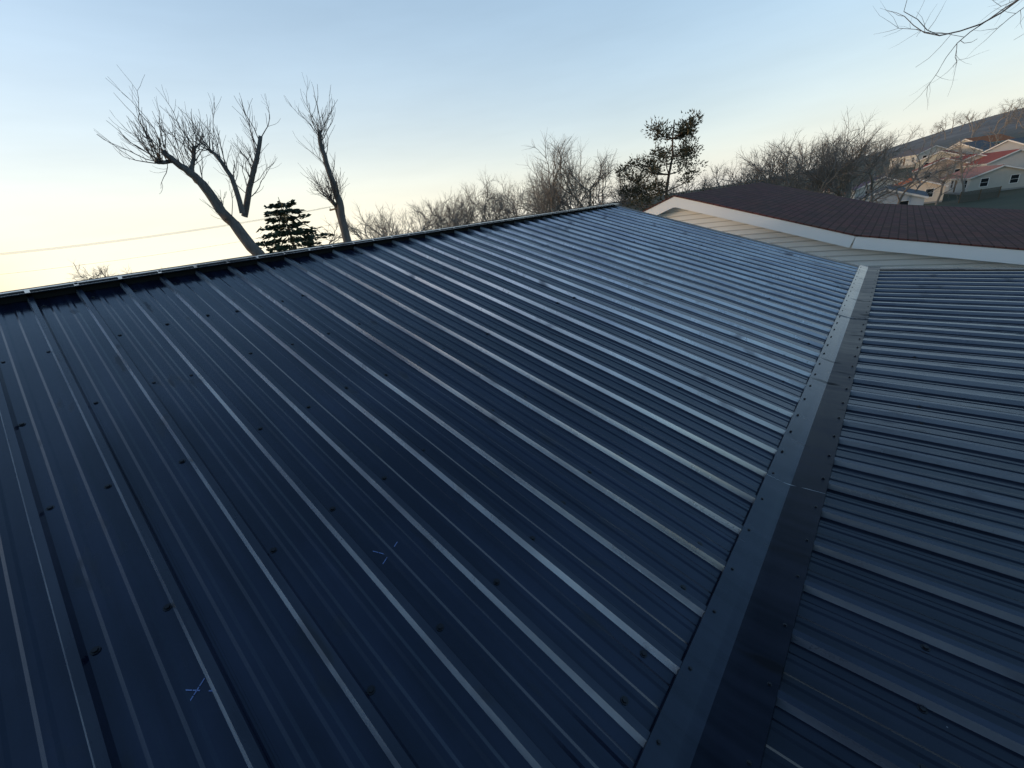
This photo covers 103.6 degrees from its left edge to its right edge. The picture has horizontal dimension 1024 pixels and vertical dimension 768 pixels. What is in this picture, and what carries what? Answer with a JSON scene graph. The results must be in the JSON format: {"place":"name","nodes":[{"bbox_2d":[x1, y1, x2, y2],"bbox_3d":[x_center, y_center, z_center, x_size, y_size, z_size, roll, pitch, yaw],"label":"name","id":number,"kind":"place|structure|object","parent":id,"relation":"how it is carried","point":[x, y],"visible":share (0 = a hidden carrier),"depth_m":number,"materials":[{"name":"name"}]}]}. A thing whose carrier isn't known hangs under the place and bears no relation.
{"place":"outdoors","nodes":[
{"label":"outdoors","id":0,"kind":"place"},
{"bbox_2d":[0,206,857,767],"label":"metal roof","id":1,"kind":"structure","parent":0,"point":[306,634],"depth_m":1.65,"materials":[{"name":"metal"}]},
{"bbox_2d":[185,542,396,700],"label":"chalk marks","id":2,"kind":"object","parent":1,"relation":"on","point":[204,678],"visible":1,"depth_m":1.06,"materials":[{"name":"blue"}]},
{"bbox_2d":[0,204,616,304],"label":"ridge cap","id":3,"kind":"object","parent":1,"relation":"on","point":[48,291],"visible":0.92,"depth_m":3.34,"materials":[{"name":"black metal"}]},
{"bbox_2d":[74,204,609,283],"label":"screws","id":4,"kind":"object","parent":3,"relation":"on","point":[332,245],"visible":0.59,"depth_m":3.92,"materials":[{"name":"black"}]},
{"bbox_2d":[0,109,1023,292],"bbox_3d":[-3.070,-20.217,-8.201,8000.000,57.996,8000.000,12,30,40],"label":"terrain","id":5,"kind":"structure","parent":0,"point":[1010,199],"depth_m":178.75,"materials":[{"name":"brown soil"}]},
{"bbox_2d":[70,262,107,281],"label":"bare tree","id":6,"kind":"object","parent":5,"relation":"on","point":[98,275],"visible":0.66,"depth_m":61.03,"materials":[{"name":"plant"}]},
{"bbox_2d":[72,265,116,278],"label":"bare tree","id":7,"kind":"object","parent":5,"relation":"on","point":[100,271],"visible":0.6,"depth_m":67.11,"materials":[{"name":"plant"}]},
{"bbox_2d":[0,202,340,274],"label":"power line","id":8,"kind":"object","parent":5,"relation":"on","point":[334,208],"visible":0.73,"depth_m":30.95,"materials":[{"name":"grey"}]},
{"bbox_2d":[94,69,280,255],"bbox_3d":[-6.298,-2.399,9.619,1.568,8.241,3.168,12,30,40],"label":"topped tree","id":9,"kind":"object","parent":5,"relation":"on","point":[251,246],"visible":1,"depth_m":8.74,"materials":[{"name":"grey plant"}]},
{"bbox_2d":[256,197,333,253],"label":"cedar tree","id":10,"kind":"object","parent":5,"relation":"on","point":[308,235],"visible":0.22,"depth_m":16.34,"materials":[{"name":"green plant"}]},
{"bbox_2d":[284,74,351,242],"bbox_3d":[-4.554,-3.639,11.381,1.308,8.646,1.035,-19,24,-24],"label":"topped tree","id":11,"kind":"object","parent":5,"relation":"on","point":[339,204],"visible":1,"depth_m":10.59,"materials":[{"name":"grey plant"}]},
{"bbox_2d":[297,218,341,248],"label":"bare tree","id":12,"kind":"object","parent":5,"relation":"on","point":[334,237],"visible":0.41,"depth_m":50.55,"materials":[{"name":"plant"}]},
{"bbox_2d":[345,215,362,239],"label":"bare tree","id":13,"kind":"object","parent":5,"relation":"on","point":[351,230],"visible":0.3,"depth_m":58.40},
{"bbox_2d":[333,214,380,238],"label":"bare tree","id":14,"kind":"object","parent":5,"relation":"on","point":[366,237],"visible":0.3,"depth_m":45.07,"materials":[{"name":"brown plant"}]},
{"bbox_2d":[350,204,405,239],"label":"bare tree","id":15,"kind":"object","parent":5,"relation":"on","point":[382,211],"visible":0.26,"depth_m":36.22,"materials":[{"name":"brown plant"}]},
{"bbox_2d":[364,204,404,237],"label":"bare tree","id":16,"kind":"object","parent":5,"relation":"on","point":[390,222],"visible":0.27,"depth_m":48.93,"materials":[{"name":"brown plant"}]},
{"bbox_2d":[371,209,426,237],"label":"bare tree","id":17,"kind":"object","parent":5,"relation":"on","point":[396,229],"visible":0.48,"depth_m":33.00,"materials":[{"name":"plant"}]},
{"bbox_2d":[411,202,431,230],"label":"bare tree","id":18,"kind":"object","parent":5,"relation":"on","point":[421,217],"visible":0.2,"depth_m":47.93,"materials":[{"name":"brown plant"}]},
{"bbox_2d":[399,194,475,233],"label":"bare tree","id":19,"kind":"object","parent":5,"relation":"on","point":[429,221],"visible":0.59,"depth_m":35.44,"materials":[{"name":"brown plant"}]},
{"bbox_2d":[408,185,489,231],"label":"bare tree","id":20,"kind":"object","parent":5,"relation":"on","point":[454,207],"visible":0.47,"depth_m":41.02,"materials":[{"name":"brown plant"}]},
{"bbox_2d":[422,198,482,229],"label":"bare tree","id":21,"kind":"object","parent":5,"relation":"on","point":[471,211],"visible":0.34,"depth_m":37.47,"materials":[{"name":"brown plant"}]},
{"bbox_2d":[432,194,481,225],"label":"bare tree","id":22,"kind":"object","parent":5,"relation":"on","point":[459,216],"visible":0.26,"depth_m":44.93,"materials":[{"name":"brown plant"}]},
{"bbox_2d":[456,189,485,223],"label":"bare tree","id":23,"kind":"object","parent":5,"relation":"on","point":[468,213],"visible":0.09,"depth_m":52.17,"materials":[{"name":"brown plant"}]},
{"bbox_2d":[441,164,507,225],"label":"bare tree","id":24,"kind":"object","parent":5,"relation":"on","point":[481,210],"visible":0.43,"depth_m":36.72,"materials":[{"name":"brown plant"}]},
{"bbox_2d":[451,185,505,224],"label":"bare tree","id":25,"kind":"object","parent":5,"relation":"on","point":[467,212],"visible":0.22,"depth_m":37.87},
{"bbox_2d":[469,185,533,222],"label":"bare tree","id":26,"kind":"object","parent":5,"relation":"on","point":[505,214],"visible":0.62,"depth_m":36.36,"materials":[{"name":"brown plant"}]},
{"bbox_2d":[487,171,535,216],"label":"bare tree","id":27,"kind":"object","parent":5,"relation":"on","point":[508,191],"visible":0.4,"depth_m":47.08,"materials":[{"name":"brown plant"}]},
{"bbox_2d":[491,180,539,219],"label":"bare tree","id":28,"kind":"object","parent":5,"relation":"on","point":[513,205],"visible":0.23,"depth_m":40.32,"materials":[{"name":"plant"}]},
{"bbox_2d":[503,168,564,217],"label":"bare tree","id":29,"kind":"object","parent":5,"relation":"on","point":[529,195],"visible":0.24,"depth_m":39.17,"materials":[{"name":"brown plant"}]},
{"bbox_2d":[502,130,588,215],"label":"bare tree","id":30,"kind":"object","parent":5,"relation":"on","point":[553,188],"visible":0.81,"depth_m":30.77,"materials":[{"name":"brown plant"}]},
{"bbox_2d":[525,175,570,213],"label":"bare tree","id":31,"kind":"object","parent":5,"relation":"on","point":[543,197],"visible":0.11,"depth_m":36.32,"materials":[{"name":"plant"}]},
{"bbox_2d":[539,157,584,211],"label":"bare tree","id":32,"kind":"object","parent":5,"relation":"on","point":[568,190],"visible":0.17,"depth_m":40.41,"materials":[{"name":"brown plant"}]},
{"bbox_2d":[525,133,637,213],"bbox_3d":[5.070,-14.585,32.302,9.207,10.356,6.936,12,30,40],"label":"bare tree","id":33,"kind":"object","parent":5,"relation":"on","point":[589,196],"visible":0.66,"depth_m":31.64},
{"bbox_2d":[563,153,612,208],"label":"bare tree","id":34,"kind":"object","parent":5,"relation":"on","point":[578,206],"visible":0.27,"depth_m":43.86,"materials":[{"name":"plant"}]},
{"bbox_2d":[582,158,619,206],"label":"bare tree","id":35,"kind":"object","parent":5,"relation":"on","point":[603,196],"visible":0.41,"depth_m":51.67,"materials":[{"name":"brown plant"}]},
{"bbox_2d":[597,161,651,207],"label":"bare tree","id":36,"kind":"object","parent":5,"relation":"on","point":[618,180],"visible":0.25,"depth_m":38.74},
{"bbox_2d":[612,181,654,210],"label":"bare tree","id":37,"kind":"object","parent":5,"relation":"on","point":[631,200],"visible":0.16,"depth_m":44.83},
{"bbox_2d":[607,163,674,210],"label":"bare tree","id":38,"kind":"object","parent":5,"relation":"on","point":[629,202],"visible":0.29,"depth_m":36.37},
{"bbox_2d":[614,109,714,210],"bbox_3d":[11.687,-14.846,30.798,8.013,10.018,7.352,-9,22,-2],"label":"pine tree","id":39,"kind":"object","parent":5,"relation":"on","point":[682,131],"visible":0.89,"depth_m":29.71,"materials":[{"name":"green plant"}]},
{"bbox_2d":[647,176,685,207],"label":"bare tree","id":40,"kind":"object","parent":5,"relation":"on","point":[673,192],"visible":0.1,"depth_m":37.19,"materials":[{"name":"brown plant"}]},
{"bbox_2d":[662,174,700,198],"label":"bare tree","id":41,"kind":"object","parent":5,"relation":"on","point":[685,188],"visible":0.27,"depth_m":50.87,"materials":[{"name":"brown plant"}]},
{"bbox_2d":[656,173,713,195],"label":"bare tree","id":42,"kind":"object","parent":5,"relation":"on","point":[691,183],"visible":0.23,"depth_m":43.72,"materials":[{"name":"brown plant"}]},
{"bbox_2d":[676,175,732,194],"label":"bare tree","id":43,"kind":"object","parent":5,"relation":"on","point":[710,186],"visible":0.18,"depth_m":36.98,"materials":[{"name":"plant"}]},
{"bbox_2d":[694,161,756,191],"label":"bare tree","id":44,"kind":"object","parent":5,"relation":"on","point":[718,184],"visible":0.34,"depth_m":36.71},
{"bbox_2d":[712,154,748,187],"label":"bare tree","id":45,"kind":"object","parent":5,"relation":"on","point":[723,184],"visible":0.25,"depth_m":39.12,"materials":[{"name":"brown plant"}]},
{"bbox_2d":[717,148,780,184],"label":"bare tree","id":46,"kind":"object","parent":5,"relation":"on","point":[742,170],"visible":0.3,"depth_m":41.15,"materials":[{"name":"brown plant"}]},
{"bbox_2d":[721,166,781,185],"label":"bare tree","id":47,"kind":"object","parent":5,"relation":"on","point":[736,176],"visible":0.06,"depth_m":55.02,"materials":[{"name":"brown plant"}]},
{"bbox_2d":[730,165,776,185],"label":"bare tree","id":48,"kind":"object","parent":5,"relation":"on","point":[753,178],"visible":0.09,"depth_m":32.11,"materials":[{"name":"plant"}]},
{"bbox_2d":[740,129,814,190],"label":"bare tree","id":49,"kind":"object","parent":5,"relation":"on","point":[790,178],"visible":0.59,"depth_m":31.68,"materials":[{"name":"plant"}]},
{"bbox_2d":[734,132,825,183],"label":"bare tree","id":50,"kind":"object","parent":5,"relation":"on","point":[752,163],"visible":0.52,"depth_m":35.08,"materials":[{"name":"brown plant"}]},
{"bbox_2d":[744,137,819,184],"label":"bare tree","id":51,"kind":"object","parent":5,"relation":"on","point":[768,158],"visible":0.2,"depth_m":34.56,"materials":[{"name":"brown plant"}]},
{"bbox_2d":[778,137,831,190],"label":"bare tree","id":52,"kind":"object","parent":5,"relation":"on","point":[799,158],"visible":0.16,"depth_m":44.77,"materials":[{"name":"brown plant"}]},
{"bbox_2d":[798,141,851,193],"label":"bare tree","id":53,"kind":"object","parent":5,"relation":"on","point":[823,167],"visible":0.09,"depth_m":41.41,"materials":[{"name":"brown plant"}]},
{"bbox_2d":[782,104,875,197],"bbox_3d":[26.421,-17.583,33.976,6.647,9.525,7.398,12,30,40],"label":"bare tree","id":54,"kind":"object","parent":5,"relation":"on","point":[826,170],"visible":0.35,"depth_m":32.87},
{"bbox_2d":[642,182,1023,267],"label":"neighbour house","id":55,"kind":"structure","parent":5,"relation":"on","point":[860,232],"depth_m":9.18,"materials":[{"name":"white plastic"}]},
{"bbox_2d":[792,111,895,195],"bbox_3d":[25.881,-16.350,32.244,6.755,8.600,8.863,12,30,40],"label":"bare tree","id":56,"kind":"object","parent":5,"relation":"on","point":[822,188],"visible":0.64,"depth_m":31.03,"materials":[{"name":"brown plant"}]},
{"bbox_2d":[793,130,894,195],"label":"bare tree","id":57,"kind":"object","parent":5,"relation":"on","point":[849,166],"visible":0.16,"depth_m":45.76,"materials":[{"name":"brown plant"}]},
{"bbox_2d":[785,128,920,198],"bbox_3d":[26.280,-15.931,32.116,9.002,8.149,6.288,2,24,23],"label":"bare tree","id":58,"kind":"object","parent":5,"relation":"on","point":[840,187],"visible":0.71,"depth_m":31.86,"materials":[{"name":"brown plant"}]},
{"bbox_2d":[796,118,915,202],"bbox_3d":[30.747,-18.850,36.483,6.669,9.397,9.872,-19,25,-25],"label":"bare tree","id":59,"kind":"object","parent":5,"relation":"on","point":[849,190],"visible":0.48,"depth_m":34.57,"materials":[{"name":"brown plant"}]},
{"bbox_2d":[851,176,901,198],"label":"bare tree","id":60,"kind":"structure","parent":5,"relation":"on","point":[862,186],"depth_m":82.51,"materials":[{"name":"white"}]},
{"bbox_2d":[848,136,905,203],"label":"bare tree","id":61,"kind":"object","parent":5,"relation":"on","point":[864,199],"visible":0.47,"depth_m":44.69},
{"bbox_2d":[830,134,953,201],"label":"bare tree","id":62,"kind":"object","parent":5,"relation":"on","point":[874,185],"visible":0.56,"depth_m":36.22,"materials":[{"name":"brown plant"}]},
{"bbox_2d":[856,185,928,204],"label":"blue grey house","id":63,"kind":"structure","parent":5,"relation":"on","point":[912,197],"depth_m":51.81,"materials":[{"name":"white"}]},
{"bbox_2d":[873,142,920,176],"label":"hill tree","id":64,"kind":"object","parent":5,"relation":"on","point":[896,160],"visible":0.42,"depth_m":79.68,"materials":[{"name":"brown plant"}]},
{"bbox_2d":[905,124,920,146],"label":"hill tree","id":65,"kind":"object","parent":5,"relation":"on","point":[912,134],"visible":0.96,"depth_m":236.98,"materials":[{"name":"brown plant"}]},
{"bbox_2d":[875,136,956,203],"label":"bare tree","id":66,"kind":"object","parent":5,"relation":"on","point":[908,187],"visible":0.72,"depth_m":48.51,"materials":[{"name":"brown plant"}]},
{"bbox_2d":[890,145,946,168],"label":"house","id":67,"kind":"structure","parent":5,"relation":"on","point":[922,154],"depth_m":121.67,"materials":[{"name":"white"}]},
{"bbox_2d":[894,178,948,203],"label":"terracotta house","id":68,"kind":"structure","parent":5,"relation":"on","point":[932,197],"depth_m":66.07,"materials":[{"name":"white"}]},
{"bbox_2d":[890,147,968,194],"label":"bare tree","id":69,"kind":"object","parent":5,"relation":"on","point":[948,166],"visible":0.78,"depth_m":52.48,"materials":[{"name":"plant"}]},
{"bbox_2d":[925,124,943,145],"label":"hill tree","id":70,"kind":"object","parent":5,"relation":"on","point":[937,129],"visible":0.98,"depth_m":183.46,"materials":[{"name":"plant"}]},
{"bbox_2d":[931,113,946,139],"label":"hill tree","id":71,"kind":"object","parent":5,"relation":"on","point":[939,127],"visible":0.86,"depth_m":201.90,"materials":[{"name":"brown plant"}]},
{"bbox_2d":[913,158,967,182],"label":"hill house","id":72,"kind":"structure","parent":5,"relation":"on","point":[935,175],"depth_m":87.21,"materials":[{"name":"white"}]},
{"bbox_2d":[915,150,968,168],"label":"house","id":73,"kind":"structure","parent":5,"relation":"on","point":[933,158],"depth_m":99.13,"materials":[{"name":"white"}]},
{"bbox_2d":[915,141,979,204],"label":"bare tree","id":74,"kind":"object","parent":5,"relation":"on","point":[944,181],"visible":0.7,"depth_m":58.98,"materials":[{"name":"brown plant"}]},
{"bbox_2d":[874,0,1023,108],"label":"bare tree","id":75,"kind":"object","parent":5,"relation":"on","point":[978,25],"visible":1,"depth_m":11.73,"materials":[{"name":"brown plant"}]},
{"bbox_2d":[924,135,991,197],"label":"bare tree","id":76,"kind":"object","parent":5,"relation":"on","point":[962,170],"visible":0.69,"depth_m":65.21,"materials":[{"name":"brown plant"}]},
{"bbox_2d":[950,112,967,133],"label":"hill tree","id":77,"kind":"object","parent":5,"relation":"on","point":[956,121],"visible":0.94,"depth_m":220.41,"materials":[{"name":"brown plant"}]},
{"bbox_2d":[954,111,972,130],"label":"hill tree","id":78,"kind":"object","parent":5,"relation":"on","point":[962,122],"visible":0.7,"depth_m":223.26,"materials":[{"name":"plant"}]},
{"bbox_2d":[946,154,986,175],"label":"house","id":79,"kind":"structure","parent":5,"relation":"on","point":[977,157],"depth_m":83.55,"materials":[{"name":"white"}]},
{"bbox_2d":[956,114,976,131],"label":"hill tree","id":80,"kind":"object","parent":5,"relation":"on","point":[969,122],"visible":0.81,"depth_m":201.21,"materials":[{"name":"brown plant"}]},
{"bbox_2d":[958,186,1001,202],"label":"fence boards","id":81,"kind":"object","parent":5,"relation":"on","point":[979,195],"visible":0.94,"depth_m":60.95,"materials":[{"name":"grey wood"}]},
{"bbox_2d":[946,134,1013,149],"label":"hill house","id":82,"kind":"structure","parent":5,"relation":"on","point":[1001,140],"depth_m":110.69,"materials":[{"name":"white"}]},
{"bbox_2d":[940,164,1023,194],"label":"house","id":83,"kind":"structure","parent":5,"relation":"on","point":[1007,177],"depth_m":67.48,"materials":[{"name":"white"}]},
{"bbox_2d":[964,108,1001,137],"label":"hill tree","id":84,"kind":"object","parent":5,"relation":"on","point":[973,131],"visible":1,"depth_m":144.81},
{"bbox_2d":[963,149,1023,168],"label":"house","id":85,"kind":"structure","parent":5,"relation":"on","point":[1014,157],"depth_m":77.12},
{"bbox_2d":[981,121,1006,147],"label":"hill tree","id":86,"kind":"object","parent":5,"relation":"on","point":[994,134],"visible":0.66,"depth_m":91.08,"materials":[{"name":"brown plant"}]},
{"bbox_2d":[979,137,1023,153],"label":"hill house","id":87,"kind":"structure","parent":5,"relation":"on","point":[1012,144],"depth_m":84.19,"materials":[{"name":"white"}]},
{"bbox_2d":[993,102,1022,131],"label":"hill tree","id":88,"kind":"object","parent":5,"relation":"on","point":[1009,109],"visible":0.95,"depth_m":164.31,"materials":[{"name":"brown plant"}]},
{"bbox_2d":[998,107,1023,132],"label":"hill tree","id":89,"kind":"object","parent":5,"relation":"on","point":[1009,120],"visible":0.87,"depth_m":145.20,"materials":[{"name":"brown plant"}]},
{"bbox_2d":[999,97,1022,122],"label":"hill tree","id":90,"kind":"object","parent":5,"relation":"on","point":[1011,107],"visible":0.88,"depth_m":187.55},
{"bbox_2d":[1012,112,1023,128],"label":"hill tree","id":91,"kind":"object","parent":5,"relation":"on","point":[1018,121],"visible":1,"depth_m":106.40,"materials":[{"name":"brown plant"}]},
{"bbox_2d":[1015,97,1023,128],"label":"hill tree","id":92,"kind":"object","parent":5,"relation":"on","point":[1020,115],"visible":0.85,"depth_m":158.29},
{"bbox_2d":[0,0,1023,291],"label":"sky","id":93,"kind":"structure","parent":0,"point":[428,94],"materials":[{"name":"blue"}]},
{"bbox_2d":[949,140,997,154],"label":"hill house","id":94,"kind":"structure","parent":0,"point":[977,147],"depth_m":98.61,"materials":[{"name":"white"}]},
{"bbox_3d":[-0.672,0.413,3.259,11.961,0.113,12.355,12,30,40],"label":"eave trim","id":95,"kind":"object","parent":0,"visible":0},
{"bbox_2d":[761,270,1023,767],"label":"metal roof","id":96,"kind":"structure","parent":95,"relation":"on","point":[865,674],"depth_m":1.52,"materials":[{"name":"blue metal"}]},
{"bbox_2d":[1,211,1006,767],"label":"roof screws","id":97,"kind":"object","parent":96,"relation":"on","point":[441,627],"visible":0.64,"depth_m":1.40,"materials":[{"name":"black"}]},
{"bbox_2d":[634,265,879,767],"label":"roof valley flashing","id":98,"kind":"object","parent":96,"relation":"on","point":[717,707],"visible":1,"depth_m":1.41,"materials":[{"name":"black metal"}]},
{"bbox_2d":[656,270,877,765],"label":"screws","id":99,"kind":"object","parent":98,"relation":"attached to","point":[748,762],"visible":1,"depth_m":1.50,"materials":[{"name":"metal"}]},
{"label":"own house walls","id":100,"kind":"object","parent":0,"visible":0},
{"bbox_2d":[614,205,1023,270],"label":"rake trim","id":101,"kind":"structure","parent":100,"relation":"on","point":[944,269],"depth_m":5.83,"materials":[{"name":"black metal"}]}
]}

